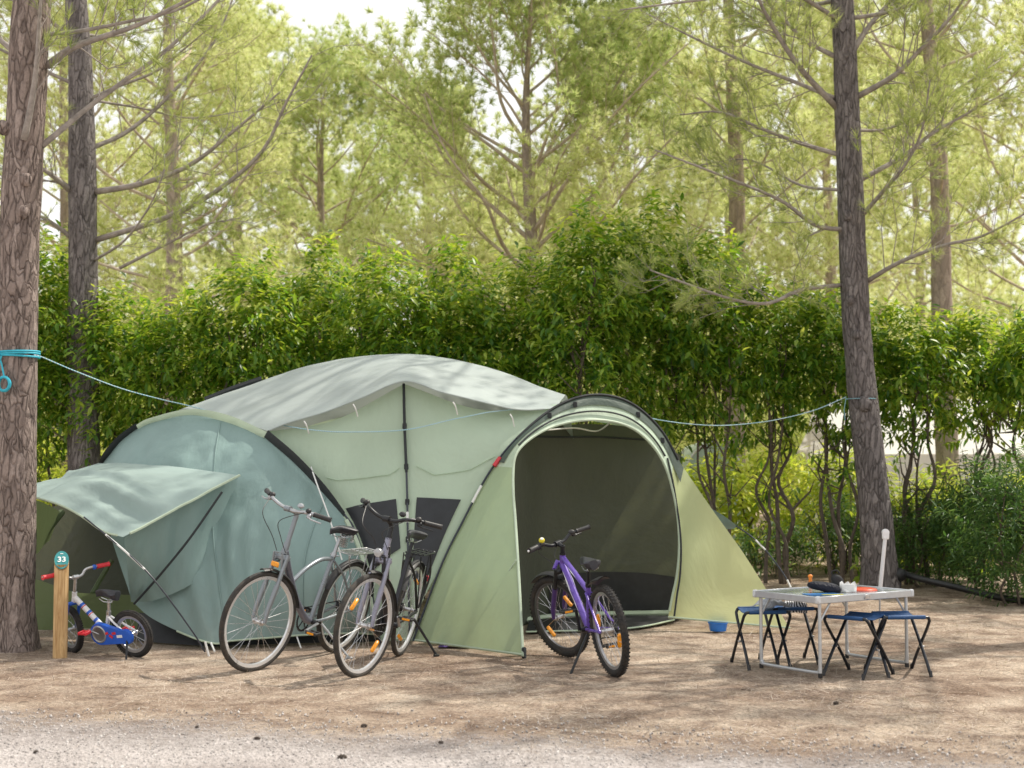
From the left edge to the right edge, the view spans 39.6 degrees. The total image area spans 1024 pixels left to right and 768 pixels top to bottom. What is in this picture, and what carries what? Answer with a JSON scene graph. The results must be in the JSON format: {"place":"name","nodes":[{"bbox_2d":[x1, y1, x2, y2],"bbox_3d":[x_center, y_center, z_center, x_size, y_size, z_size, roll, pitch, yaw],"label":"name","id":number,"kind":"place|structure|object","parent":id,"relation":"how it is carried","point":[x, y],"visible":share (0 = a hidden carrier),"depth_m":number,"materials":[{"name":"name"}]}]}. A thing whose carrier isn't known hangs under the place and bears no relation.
{"place":"outdoors","nodes":[
{"label":"outdoors","id":0,"kind":"place"},
{"bbox_2d":[0,715,989,767],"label":"gravel track","id":1,"kind":"structure","parent":0,"point":[321,751],"depth_m":6.85,"materials":[{"name":"grey gravel"}]},
{"bbox_2d":[337,754,346,758],"bbox_3d":[-0.811,1.781,6.782,0.053,0.033,0.038,2,-4,-30],"label":"pine cone","id":2,"kind":"object","parent":1,"relation":"on","point":[342,756],"visible":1,"depth_m":6.77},
{"bbox_2d":[0,708,1023,767],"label":"gravel grains","id":3,"kind":"object","parent":1,"relation":"on","point":[443,746],"visible":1,"depth_m":6.99},
{"bbox_2d":[0,486,1023,767],"bbox_3d":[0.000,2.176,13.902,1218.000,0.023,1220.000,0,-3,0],"label":"ground","id":4,"kind":"structure","parent":0,"point":[370,696],"depth_m":8.84,"materials":[{"name":"brown soil"}]},
{"bbox_2d":[37,427,67,506],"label":"bush","id":5,"kind":"object","parent":4,"relation":"on","point":[55,473],"visible":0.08,"depth_m":19.06,"materials":[{"name":"green plant"}]},
{"bbox_2d":[53,551,68,658],"bbox_3d":[-3.266,1.599,10.294,0.102,0.773,0.109,1,-3,-18],"label":"pitch post","id":6,"kind":"object","parent":4,"relation":"on","point":[60,605],"visible":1,"depth_m":10.26,"materials":[{"name":"brown wood"}]},
{"bbox_2d":[36,431,103,505],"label":"bush","id":7,"kind":"object","parent":4,"relation":"on","point":[57,469],"visible":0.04,"depth_m":19.96,"materials":[{"name":"green plant"}]},
{"bbox_2d":[37,219,116,506],"bbox_3d":[-5.518,0.197,16.689,1.549,4.346,1.518,-2,-4,37],"label":"hedge shrub","id":8,"kind":"object","parent":4,"relation":"on","point":[49,314],"visible":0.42,"depth_m":16.54,"materials":[{"name":"green plant"}]},
{"bbox_2d":[41,561,152,659],"bbox_3d":[-3.004,1.659,10.443,0.857,0.689,0.518,0,-3,2],"label":"child bicycle","id":9,"kind":"object","parent":4,"relation":"on","point":[102,633],"visible":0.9,"depth_m":10.32,"materials":[{"name":"white paint"}]},
{"bbox_2d":[37,271,176,467],"bbox_3d":[-4.699,0.532,16.623,1.588,3.670,1.735,0,-3,0],"label":"hedge shrub","id":10,"kind":"object","parent":4,"relation":"on","point":[110,409],"visible":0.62,"depth_m":16.36,"materials":[{"name":"green plant"}]},
{"bbox_2d":[0,0,218,471],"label":"pine tree","id":11,"kind":"object","parent":4,"relation":"on","point":[109,167],"visible":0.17,"depth_m":26.25,"materials":[{"name":"green plant"}]},
{"bbox_2d":[0,0,249,652],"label":"pine tree","id":12,"kind":"object","parent":4,"relation":"on","point":[30,64],"visible":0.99,"depth_m":10.76,"materials":[{"name":"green plant"}]},
{"bbox_2d":[0,350,875,432],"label":"washing line","id":13,"kind":"object","parent":12,"relation":"attached to","point":[14,353],"visible":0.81,"depth_m":11.50,"materials":[{"name":"teal fabric"}]},
{"bbox_2d":[104,281,246,431],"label":"hedge shrub","id":14,"kind":"object","parent":4,"relation":"on","point":[175,384],"visible":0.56,"depth_m":16.20,"materials":[{"name":"green plant"}]},
{"bbox_2d":[0,0,352,408],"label":"pine tree","id":15,"kind":"object","parent":4,"relation":"on","point":[172,280],"visible":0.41,"depth_m":23.32,"materials":[{"name":"green plant"}]},
{"bbox_2d":[0,0,382,470],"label":"pine tree","id":16,"kind":"object","parent":4,"relation":"on","point":[81,189],"visible":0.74,"depth_m":16.41,"materials":[{"name":"green plant"}]},
{"bbox_2d":[100,0,372,403],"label":"pine tree","id":17,"kind":"object","parent":4,"relation":"on","point":[269,48],"visible":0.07,"depth_m":36.02,"materials":[{"name":"green plant"}]},
{"bbox_2d":[180,237,314,402],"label":"hedge shrub","id":18,"kind":"object","parent":4,"relation":"on","point":[252,363],"visible":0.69,"depth_m":16.22,"materials":[{"name":"green plant"}]},
{"bbox_2d":[219,488,373,671],"bbox_3d":[-1.421,1.384,10.095,0.655,1.195,1.794,12,2,26],"label":"trekking bicycle","id":19,"kind":"object","parent":4,"relation":"on","point":[286,581],"visible":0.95,"depth_m":9.83,"materials":[{"name":"silver metal"}]},
{"bbox_2d":[112,11,504,377],"bbox_3d":[-4.140,-2.213,27.899,6.904,10.483,5.733,2,-4,-34],"label":"pine tree","id":20,"kind":"object","parent":4,"relation":"on","point":[318,111],"visible":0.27,"depth_m":27.66,"materials":[{"name":"green plant"}]},
{"bbox_2d":[262,229,368,419],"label":"hedge shrub","id":21,"kind":"object","parent":4,"relation":"on","point":[316,349],"visible":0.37,"depth_m":16.87,"materials":[{"name":"green plant"}]},
{"bbox_2d":[316,233,459,360],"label":"hedge shrub","id":22,"kind":"object","parent":4,"relation":"on","point":[374,326],"visible":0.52,"depth_m":16.28,"materials":[{"name":"green plant"}]},
{"bbox_2d":[333,498,442,677],"bbox_3d":[-0.790,1.401,9.892,0.649,1.142,1.785,11,-1,11],"label":"city bicycle","id":23,"kind":"object","parent":4,"relation":"on","point":[389,620],"visible":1,"depth_m":9.55,"materials":[{"name":"grey paint"}]},
{"bbox_2d":[35,354,791,658],"bbox_3d":[-0.875,0.941,12.569,6.938,2.449,4.685,0,-3,0],"label":"family tent","id":24,"kind":"object","parent":4,"relation":"on","point":[162,514],"visible":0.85,"depth_m":11.63,"materials":[{"name":"green fabric"}]},
{"bbox_2d":[346,499,399,567],"bbox_3d":[-1.101,1.195,11.216,0.452,0.573,0.208,0,-3,0],"label":"mesh window","id":25,"kind":"structure","parent":24,"relation":"in","point":[374,525],"depth_m":11.22,"materials":[{"name":"black fabric"}]},
{"bbox_2d":[412,497,460,581],"bbox_3d":[-0.592,1.244,11.176,0.376,0.700,0.222,0,-3,0],"label":"mesh window","id":26,"kind":"structure","parent":24,"relation":"in","point":[436,510],"depth_m":11.22,"materials":[{"name":"black fabric"}]},
{"bbox_2d":[549,572,674,613],"bbox_3d":[0.902,1.902,12.975,1.192,0.369,0.124,1,-3,-13],"label":"inner window","id":27,"kind":"structure","parent":24,"relation":"in","point":[634,590],"depth_m":13.03,"materials":[{"name":"black fabric"}]},
{"bbox_2d":[291,70,539,363],"bbox_3d":[-1.935,-2.121,34.495,6.355,11.021,7.090,-1,-3,19],"label":"pine tree","id":28,"kind":"object","parent":4,"relation":"on","point":[350,158],"visible":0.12,"depth_m":33.40,"materials":[{"name":"green plant"}]},
{"bbox_2d":[393,233,524,378],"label":"hedge shrub","id":29,"kind":"object","parent":4,"relation":"on","point":[465,350],"visible":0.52,"depth_m":16.43,"materials":[{"name":"green plant"}]},
{"bbox_2d":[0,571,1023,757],"bbox_3d":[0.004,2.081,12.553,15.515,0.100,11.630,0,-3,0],"label":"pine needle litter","id":30,"kind":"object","parent":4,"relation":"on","point":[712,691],"visible":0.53,"depth_m":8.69,"materials":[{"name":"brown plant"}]},
{"bbox_2d":[456,241,590,397],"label":"hedge shrub","id":31,"kind":"object","parent":4,"relation":"on","point":[526,335],"visible":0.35,"depth_m":16.70,"materials":[{"name":"green plant"}]},
{"bbox_2d":[37,232,1023,501],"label":"wood","id":32,"kind":"object","parent":4,"relation":"on","point":[803,434],"visible":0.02,"depth_m":47.65,"materials":[{"name":"green plant"}]},
{"bbox_2d":[422,160,657,424],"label":"pine tree","id":33,"kind":"object","parent":4,"relation":"on","point":[548,245],"visible":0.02,"depth_m":41.46,"materials":[{"name":"green plant"}]},
{"bbox_2d":[327,0,773,382],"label":"pine tree","id":34,"kind":"object","parent":4,"relation":"on","point":[582,90],"visible":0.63,"depth_m":20.82,"materials":[{"name":"green plant"}]},
{"bbox_2d":[527,524,629,676],"bbox_3d":[0.463,1.493,9.820,0.558,0.939,1.535,-7,-1,-18],"label":"mountain bicycle","id":35,"kind":"object","parent":4,"relation":"on","point":[590,618],"visible":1,"depth_m":9.80,"materials":[{"name":"purple paint"}]},
{"bbox_2d":[516,182,660,424],"bbox_3d":[1.016,0.039,16.184,1.951,4.606,1.810,0,-3,0],"label":"hedge shrub","id":36,"kind":"object","parent":4,"relation":"on","point":[590,332],"visible":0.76,"depth_m":16.12,"materials":[{"name":"green plant"}]},
{"bbox_2d":[501,7,789,425],"bbox_3d":[2.850,-2.467,30.152,6.037,11.237,6.380,3,-4,-42],"label":"pine tree","id":37,"kind":"object","parent":4,"relation":"on","point":[693,210],"visible":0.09,"depth_m":29.38,"materials":[{"name":"green plant"}]},
{"bbox_2d":[581,185,716,463],"bbox_3d":[1.598,0.006,16.658,1.736,4.725,1.660,0,-3,0],"label":"hedge shrub","id":38,"kind":"object","parent":4,"relation":"on","point":[663,384],"visible":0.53,"depth_m":16.48,"materials":[{"name":"green plant"}]},
{"bbox_2d":[644,221,780,534],"bbox_3d":[2.333,0.224,16.710,1.634,4.301,1.559,0,-3,0],"label":"hedge shrub","id":39,"kind":"object","parent":4,"relation":"on","point":[716,372],"visible":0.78,"depth_m":16.54,"materials":[{"name":"green plant"}]},
{"bbox_2d":[681,441,753,552],"bbox_3d":[3.122,1.798,22.925,1.240,1.720,2.022,0,-3,0],"label":"tent","id":40,"kind":"object","parent":4,"relation":"on","point":[693,455],"visible":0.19,"depth_m":21.99,"materials":[{"name":"fabric"}]},
{"bbox_2d":[687,444,751,552],"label":"bush","id":41,"kind":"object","parent":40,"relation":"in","point":[701,453],"depth_m":21.99,"materials":[{"name":"green plant"}]},
{"bbox_2d":[708,622,727,631],"bbox_3d":[1.709,2.012,11.800,0.168,0.074,0.168,0,-3,0],"label":"washing bowl","id":42,"kind":"object","parent":4,"relation":"on","point":[717,627],"visible":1,"depth_m":11.74,"materials":[{"name":"blue plastic"}]},
{"bbox_2d":[617,29,838,455],"bbox_3d":[6.239,-3.235,40.092,6.831,13.858,7.355,0,-3,0],"label":"pine tree","id":43,"kind":"object","parent":4,"relation":"on","point":[717,118],"visible":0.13,"depth_m":39.38,"materials":[{"name":"green plant"}]},
{"bbox_2d":[682,451,773,548],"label":"bush","id":44,"kind":"object","parent":4,"relation":"on","point":[703,472],"visible":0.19,"depth_m":19.38,"materials":[{"name":"green plant"}]},
{"bbox_2d":[555,0,902,461],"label":"pine tree","id":45,"kind":"object","parent":4,"relation":"on","point":[737,215],"visible":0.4,"depth_m":22.22,"materials":[{"name":"green plant"}]},
{"bbox_2d":[730,606,791,670],"bbox_3d":[1.731,1.759,9.856,0.355,0.405,0.394,0,-3,-7],"label":"folding stool","id":46,"kind":"object","parent":4,"relation":"on","point":[749,610],"visible":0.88,"depth_m":9.82,"materials":[{"name":"black metal"}]},
{"bbox_2d":[750,598,792,608],"bbox_3d":[1.799,1.510,9.889,0.251,0.075,0.190,2,-4,-29],"label":"folded cloth","id":47,"kind":"object","parent":46,"relation":"on","point":[772,603],"visible":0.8,"depth_m":9.83,"materials":[{"name":"white fabric"}]},
{"bbox_2d":[693,427,831,560],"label":"bush","id":48,"kind":"object","parent":4,"relation":"on","point":[754,462],"visible":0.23,"depth_m":20.19,"materials":[{"name":"green plant"}]},
{"bbox_2d":[733,510,821,577],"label":"bush","id":49,"kind":"object","parent":4,"relation":"on","point":[744,536],"visible":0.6,"depth_m":17.47,"materials":[{"name":"green plant"}]},
{"bbox_2d":[709,266,849,583],"bbox_3d":[3.126,0.490,16.683,1.580,3.767,1.579,-1,-3,19],"label":"hedge shrub","id":50,"kind":"object","parent":4,"relation":"on","point":[777,319],"visible":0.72,"depth_m":16.60,"materials":[{"name":"green plant"}]},
{"bbox_2d":[758,605,817,664],"bbox_3d":[1.964,1.766,10.055,0.355,0.405,0.394,0,-3,-7],"label":"folding stool","id":51,"kind":"object","parent":4,"relation":"on","point":[810,631],"visible":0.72,"depth_m":9.98,"materials":[{"name":"black metal"}]},
{"bbox_2d":[783,601,806,612],"bbox_3d":[1.983,1.564,10.032,0.176,0.094,0.115,0,-3,-6],"label":"folded cloth","id":52,"kind":"object","parent":51,"relation":"on","point":[796,604],"visible":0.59,"depth_m":9.98,"materials":[{"name":"white fabric"}]},
{"bbox_2d":[588,0,1023,588],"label":"pine tree","id":53,"kind":"object","parent":4,"relation":"on","point":[876,516],"visible":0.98,"depth_m":15.29,"materials":[{"name":"green plant"}]},
{"bbox_2d":[783,485,860,574],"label":"bush","id":54,"kind":"object","parent":4,"relation":"on","point":[846,523],"visible":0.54,"depth_m":17.87,"materials":[{"name":"green plant"}]},
{"bbox_2d":[752,443,913,566],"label":"bush","id":55,"kind":"object","parent":4,"relation":"on","point":[807,477],"visible":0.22,"depth_m":19.03,"materials":[{"name":"green plant"}]},
{"bbox_2d":[757,276,908,583],"bbox_3d":[3.794,0.545,16.626,1.546,3.647,1.642,2,-4,-36],"label":"hedge shrub","id":56,"kind":"object","parent":4,"relation":"on","point":[830,436],"visible":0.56,"depth_m":16.46,"materials":[{"name":"green plant"}]},
{"bbox_2d":[753,585,913,677],"bbox_3d":[2.197,1.669,9.710,0.940,0.530,0.620,2,-4,-34],"label":"camp table","id":57,"kind":"object","parent":4,"relation":"on","point":[793,594],"visible":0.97,"depth_m":9.61,"materials":[{"name":"metal"}]},
{"bbox_2d":[802,593,843,595],"bbox_3d":[2.063,1.394,9.425,0.240,0.005,0.150,1,-3,-14],"label":"magazine","id":58,"kind":"object","parent":57,"relation":"on","point":[821,594],"visible":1,"depth_m":9.39,"materials":[{"name":"blue paper"}]},
{"bbox_2d":[807,581,840,592],"bbox_3d":[2.111,1.376,9.621,0.223,0.081,0.118,0,-3,9],"label":"pouch","id":59,"kind":"object","parent":57,"relation":"on","point":[827,587],"visible":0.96,"depth_m":9.57,"materials":[{"name":"black fabric"}]},
{"bbox_2d":[831,570,843,586],"bbox_3d":[2.268,1.360,9.909,0.093,0.134,0.075,0,-3,0],"label":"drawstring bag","id":60,"kind":"object","parent":57,"relation":"on","point":[836,579],"visible":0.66,"depth_m":9.88,"materials":[{"name":"black fabric"}]},
{"bbox_2d":[840,581,856,592],"bbox_3d":[2.272,1.369,9.610,0.110,0.074,0.062,-1,-3,17],"label":"paper packet","id":61,"kind":"object","parent":57,"relation":"on","point":[848,587],"visible":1,"depth_m":9.59},
{"bbox_2d":[857,587,877,590],"bbox_3d":[2.402,1.407,9.775,0.215,0.018,0.215,0,-3,0],"label":"plate","id":62,"kind":"object","parent":57,"relation":"on","point":[866,589],"visible":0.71,"depth_m":9.71,"materials":[{"name":"pink plastic"}]},
{"bbox_2d":[696,0,991,431],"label":"pine tree","id":63,"kind":"object","parent":4,"relation":"on","point":[833,274],"visible":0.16,"depth_m":31.00,"materials":[{"name":"green plant"}]},
{"bbox_2d":[822,611,894,680],"bbox_3d":[2.293,1.734,9.460,0.355,0.405,0.394,-3,-4,43],"label":"folding stool","id":64,"kind":"object","parent":4,"relation":"on","point":[858,616],"visible":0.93,"depth_m":9.44,"materials":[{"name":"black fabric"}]},
{"bbox_2d":[878,529,888,655],"bbox_3d":[2.677,1.517,10.296,0.056,0.941,0.182,1,-3,-15],"label":"white pole","id":65,"kind":"object","parent":4,"relation":"on","point":[885,535],"visible":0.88,"depth_m":10.26,"materials":[{"name":"metal"}]},
{"bbox_2d":[827,466,965,567],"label":"bush","id":66,"kind":"object","parent":4,"relation":"on","point":[896,488],"visible":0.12,"depth_m":18.41,"materials":[{"name":"green plant"}]},
{"bbox_2d":[863,611,932,677],"bbox_3d":[2.590,1.739,9.527,0.355,0.405,0.394,0,-3,-7],"label":"folding stool","id":67,"kind":"object","parent":4,"relation":"on","point":[895,615],"visible":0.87,"depth_m":9.48,"materials":[{"name":"black metal"}]},
{"bbox_2d":[776,10,1023,398],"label":"pine tree","id":68,"kind":"object","parent":4,"relation":"on","point":[952,166],"visible":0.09,"depth_m":37.33,"materials":[{"name":"green plant"}]},
{"bbox_2d":[897,568,905,587],"bbox_3d":[4.141,2.137,15.205,0.171,0.340,0.141,0,-3,0],"label":"garden light","id":69,"kind":"object","parent":4,"relation":"on","point":[901,574],"visible":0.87,"depth_m":15.16,"materials":[{"name":"black plastic"}]},
{"bbox_2d":[781,0,1023,565],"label":"pine tree","id":70,"kind":"object","parent":4,"relation":"on","point":[941,287],"visible":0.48,"depth_m":19.54,"materials":[{"name":"plant"}]},
{"bbox_2d":[852,493,962,577],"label":"bush","id":71,"kind":"object","parent":4,"relation":"on","point":[892,508],"visible":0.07,"depth_m":17.31,"materials":[{"name":"green plant"}]},
{"bbox_2d":[796,399,1023,526],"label":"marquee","id":72,"kind":"object","parent":4,"relation":"on","point":[810,439],"visible":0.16,"depth_m":26.87,"materials":[{"name":"white fabric"}]},
{"bbox_2d":[870,297,990,584],"bbox_3d":[4.679,0.669,16.480,1.708,3.374,1.540,0,-3,0],"label":"hedge shrub","id":73,"kind":"object","parent":4,"relation":"on","point":[919,367],"visible":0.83,"depth_m":16.31,"materials":[{"name":"green plant"}]},
{"bbox_2d":[891,482,985,587],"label":"bush","id":74,"kind":"object","parent":4,"relation":"on","point":[915,551],"visible":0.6,"depth_m":16.05,"materials":[{"name":"green plant"}]},
{"bbox_2d":[869,0,1023,376],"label":"pine tree","id":75,"kind":"object","parent":4,"relation":"on","point":[986,143],"visible":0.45,"depth_m":25.26,"materials":[{"name":"green plant"}]},
{"bbox_2d":[893,452,1023,568],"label":"bush","id":76,"kind":"object","parent":4,"relation":"on","point":[947,471],"visible":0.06,"depth_m":18.71,"materials":[{"name":"green plant"}]},
{"bbox_2d":[906,571,1023,604],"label":"black pipe","id":77,"kind":"object","parent":4,"relation":"on","point":[939,583],"visible":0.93,"depth_m":14.80,"materials":[{"name":"black plastic"}]},
{"bbox_2d":[916,295,1023,581],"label":"hedge shrub","id":78,"kind":"object","parent":4,"relation":"on","point":[979,413],"visible":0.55,"depth_m":16.66,"materials":[{"name":"green plant"}]},
{"bbox_2d":[922,448,1023,592],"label":"bush","id":79,"kind":"object","parent":4,"relation":"on","point":[932,525],"visible":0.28,"depth_m":15.36,"materials":[{"name":"green plant"}]},
{"bbox_2d":[925,469,1022,580],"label":"bush","id":80,"kind":"object","parent":4,"relation":"on","point":[962,514],"visible":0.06,"depth_m":16.82,"materials":[{"name":"green plant"}]},
{"bbox_2d":[930,435,1023,606],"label":"bush","id":81,"kind":"object","parent":4,"relation":"on","point":[1010,540],"visible":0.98,"depth_m":14.05,"materials":[{"name":"green plant"}]},
{"bbox_2d":[941,304,1023,521],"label":"hedge shrub","id":82,"kind":"object","parent":4,"relation":"on","point":[1014,381],"visible":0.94,"depth_m":16.06,"materials":[{"name":"green plant"}]},
{"bbox_2d":[1002,456,1023,566],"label":"bush","id":83,"kind":"object","parent":4,"relation":"on","point":[1018,496],"visible":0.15,"depth_m":15.25,"materials":[{"name":"green plant"}]},
{"bbox_2d":[0,0,1023,360],"label":"sky","id":84,"kind":"structure","parent":0,"point":[322,12],"materials":[{"name":"white"}]}
]}

